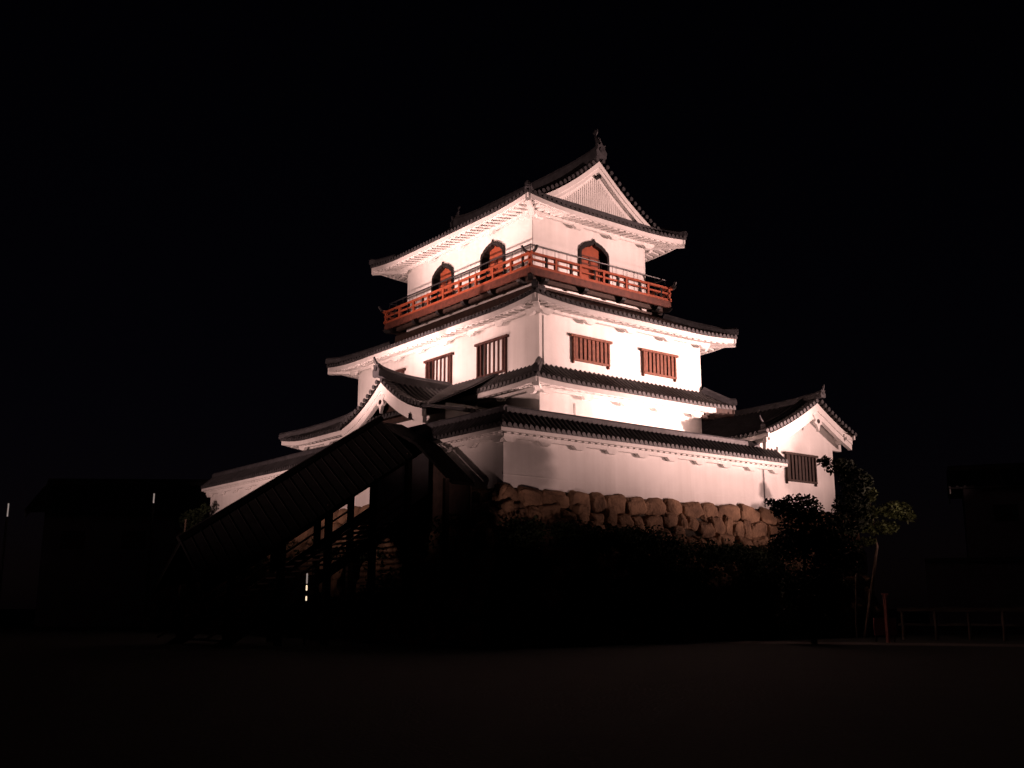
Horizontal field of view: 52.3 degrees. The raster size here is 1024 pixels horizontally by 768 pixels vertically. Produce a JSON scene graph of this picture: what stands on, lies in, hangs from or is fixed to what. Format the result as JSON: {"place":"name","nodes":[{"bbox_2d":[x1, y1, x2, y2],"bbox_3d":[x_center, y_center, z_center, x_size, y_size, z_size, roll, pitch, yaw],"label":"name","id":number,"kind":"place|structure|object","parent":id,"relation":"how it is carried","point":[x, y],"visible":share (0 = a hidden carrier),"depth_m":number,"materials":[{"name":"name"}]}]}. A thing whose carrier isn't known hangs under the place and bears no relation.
{"place":"outdoors","nodes":[
{"label":"outdoors","id":0,"kind":"place"},
{"bbox_2d":[25,478,217,626],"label":"gate building","id":1,"kind":"structure","parent":0,"point":[94,556],"depth_m":69.52,"materials":[{"name":"paint"}]},
{"bbox_2d":[59,531,85,548],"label":"window","id":2,"kind":"structure","parent":1,"relation":"in","point":[68,539],"depth_m":69.51,"materials":[{"name":"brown wood"}]},
{"bbox_2d":[121,531,146,548],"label":"window","id":3,"kind":"structure","parent":1,"relation":"in","point":[130,539],"depth_m":69.71,"materials":[{"name":"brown wood"}]},
{"bbox_2d":[0,609,1023,767],"bbox_3d":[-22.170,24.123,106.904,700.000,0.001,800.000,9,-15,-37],"label":"ground","id":4,"kind":"structure","parent":0,"point":[104,697],"depth_m":14.89,"materials":[{"name":"black"}]},
{"bbox_2d":[0,503,9,595],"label":"strip lamp","id":5,"kind":"object","parent":4,"relation":"on","point":[4,541],"visible":1,"depth_m":68.90,"materials":[{"name":"metal"}]},
{"bbox_2d":[144,493,154,616],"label":"strip lamp","id":6,"kind":"object","parent":4,"relation":"on","point":[149,555],"visible":0.82,"depth_m":65.16,"materials":[{"name":"metal"}]},
{"bbox_2d":[173,502,210,631],"bbox_3d":[-17.805,10.036,57.397,1.521,6.964,2.775,9,-15,-37],"label":"broadleaf tree","id":7,"kind":"object","parent":4,"relation":"on","point":[196,516],"visible":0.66,"depth_m":57.79,"materials":[{"name":"green plant"}]},
{"bbox_2d":[303,570,307,644],"bbox_3d":[-7.248,7.840,36.610,0.060,2.600,0.070,9,-15,-37],"label":"strip lamp","id":8,"kind":"object","parent":4,"relation":"on","point":[305,604],"visible":1,"depth_m":36.61,"materials":[{"name":"metal"}]},
{"bbox_2d":[152,415,473,647],"bbox_3d":[-7.296,5.278,38.434,9.252,9.495,7.660,9,-15,-37],"label":"covered stair","id":9,"kind":"object","parent":4,"relation":"on","point":[415,482],"visible":0.95,"depth_m":38.60,"materials":[{"name":"brown wood"}]},
{"bbox_2d":[141,482,885,646],"bbox_3d":[-1.887,10.716,55.184,24.170,6.990,34.657,9,-15,-37],"label":"stone base","id":10,"kind":"object","parent":4,"relation":"on","point":[483,606],"visible":0.38,"depth_m":39.96,"materials":[{"name":"brown stone"}]},
{"bbox_2d":[279,357,496,450],"bbox_3d":[-5.658,2.508,47.847,4.206,6.407,16.685,9,-15,-37],"label":"gabled annex","id":11,"kind":"object","parent":10,"relation":"on","point":[405,400],"visible":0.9,"depth_m":46.05,"materials":[{"name":"grey tile"}]},
{"bbox_2d":[201,405,788,515],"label":"compound wall","id":12,"kind":"structure","parent":10,"relation":"on","point":[513,446],"depth_m":42.01,"materials":[{"name":"white paint"}]},
{"bbox_2d":[325,129,738,433],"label":"castle keep","id":13,"kind":"structure","parent":10,"relation":"on","point":[537,294],"depth_m":47.75,"materials":[{"name":"white paint"}]},
{"bbox_2d":[395,368,405,373],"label":"lattice window","id":14,"kind":"structure","parent":13,"relation":"in","point":[402,370],"depth_m":51.45,"materials":[{"name":"brown wood"}]},
{"bbox_2d":[423,352,453,383],"bbox_3d":[-3.458,-0.429,48.903,0.160,1.730,2.380,9,-15,-37],"label":"lattice window","id":15,"kind":"structure","parent":13,"relation":"in","point":[439,368],"depth_m":48.87,"materials":[{"name":"brown wood"}]},
{"bbox_2d":[431,262,453,302],"bbox_3d":[-3.353,-4.935,52.281,0.380,2.451,1.950,9,-15,-37],"label":"arched window","id":16,"kind":"structure","parent":13,"relation":"in","point":[444,271],"depth_m":52.49,"materials":[{"name":"black paint"}]},
{"bbox_2d":[474,334,508,378],"bbox_3d":[-0.909,-1.107,45.712,0.160,1.730,2.380,9,-15,-37],"label":"lattice window","id":17,"kind":"structure","parent":13,"relation":"in","point":[491,355],"depth_m":45.73,"materials":[{"name":"brown wood"}]},
{"bbox_2d":[480,239,505,283],"bbox_3d":[-0.798,-5.615,49.082,0.380,2.451,1.950,9,-15,-37],"label":"arched window","id":18,"kind":"structure","parent":13,"relation":"in","point":[494,249],"depth_m":49.29,"materials":[{"name":"black paint"}]},
{"bbox_2d":[569,333,612,369],"bbox_3d":[3.429,-1.383,44.967,2.390,1.260,0.160,9,-15,-37],"label":"lattice window","id":19,"kind":"structure","parent":13,"relation":"in","point":[585,349],"depth_m":44.95,"materials":[{"name":"brown wood"}]},
{"bbox_2d":[578,239,609,283],"bbox_3d":[3.764,-5.624,49.043,1.950,2.451,0.380,9,-15,-37],"label":"arched window","id":20,"kind":"structure","parent":13,"relation":"in","point":[592,250],"depth_m":49.17,"materials":[{"name":"black paint"}]},
{"bbox_2d":[640,348,678,381],"bbox_3d":[6.731,-0.847,47.491,2.390,1.260,0.160,9,-15,-37],"label":"lattice window","id":21,"kind":"structure","parent":13,"relation":"in","point":[655,363],"depth_m":47.47,"materials":[{"name":"brown wood"}]},
{"bbox_2d":[702,385,856,512],"bbox_3d":[11.774,3.576,51.935,6.973,6.018,8.488,9,-15,-37],"label":"gabled annex","id":22,"kind":"object","parent":10,"relation":"on","point":[804,433],"visible":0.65,"depth_m":49.84,"materials":[{"name":"white paint"}]},
{"bbox_2d":[783,451,817,486],"bbox_3d":[13.667,4.029,49.217,2.530,1.480,0.160,9,-15,-37],"label":"lattice window","id":23,"kind":"structure","parent":22,"relation":"in","point":[802,468],"depth_m":49.20,"materials":[{"name":"brown wood"}]},
{"bbox_2d":[150,513,883,646],"bbox_3d":[-4.197,8.907,45.726,17.859,5.341,39.180,32,-34,-68],"label":"shrubbery","id":24,"kind":"object","parent":4,"relation":"on","point":[757,562],"visible":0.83,"depth_m":39.80,"materials":[{"name":"green plant"}]},
{"bbox_2d":[763,455,873,643],"bbox_3d":[11.355,5.977,38.073,2.657,6.889,4.141,59,-59,-76],"label":"broadleaf tree","id":25,"kind":"object","parent":4,"relation":"on","point":[823,535],"visible":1,"depth_m":37.73,"materials":[{"name":"green plant"}]},
{"bbox_2d":[839,487,916,637],"bbox_3d":[15.996,7.647,45.303,3.540,6.641,1.900,1,-12,-3],"label":"garden tree","id":26,"kind":"object","parent":4,"relation":"on","point":[889,509],"visible":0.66,"depth_m":45.44,"materials":[{"name":"green plant"}]},
{"bbox_2d":[873,618,896,641],"bbox_3d":[14.297,9.423,39.970,0.845,0.900,0.132,-1,-12,6],"label":"notice board","id":27,"kind":"object","parent":4,"relation":"on","point":[879,625],"visible":0.95,"depth_m":39.93,"materials":[{"name":"brown paint"}]},
{"bbox_2d":[882,594,890,642],"bbox_3d":[14.032,8.769,39.055,0.160,1.800,0.160,9,-15,-37],"label":"marker post","id":28,"kind":"object","parent":4,"relation":"on","point":[886,617],"visible":1,"depth_m":39.01,"materials":[{"name":"red paint"}]},
{"bbox_2d":[897,608,1023,640],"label":"wooden fence","id":29,"kind":"object","parent":4,"relation":"on","point":[936,624],"visible":0.98,"depth_m":41.96,"materials":[{"name":"brown wood"}]},
{"bbox_2d":[925,557,1023,623],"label":"boundary wall","id":30,"kind":"structure","parent":4,"relation":"on","point":[995,582],"depth_m":72.49,"materials":[{"name":"paint"}]},
{"bbox_2d":[0,0,1023,608],"label":"sky","id":31,"kind":"structure","parent":0,"point":[198,197],"materials":[{"name":"black"}]},
{"bbox_2d":[673,641,1023,646],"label":"path","id":32,"kind":"structure","parent":0,"point":[911,644],"depth_m":37.88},
{"bbox_2d":[946,463,1023,562],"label":"roofed hall","id":33,"kind":"structure","parent":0,"point":[991,496],"depth_m":74.89,"materials":[{"name":"paint"}]},
{"bbox_2d":[993,504,1018,521],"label":"window","id":34,"kind":"structure","parent":33,"relation":"in","point":[1002,512],"depth_m":74.42,"materials":[{"name":"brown wood"}]}
]}

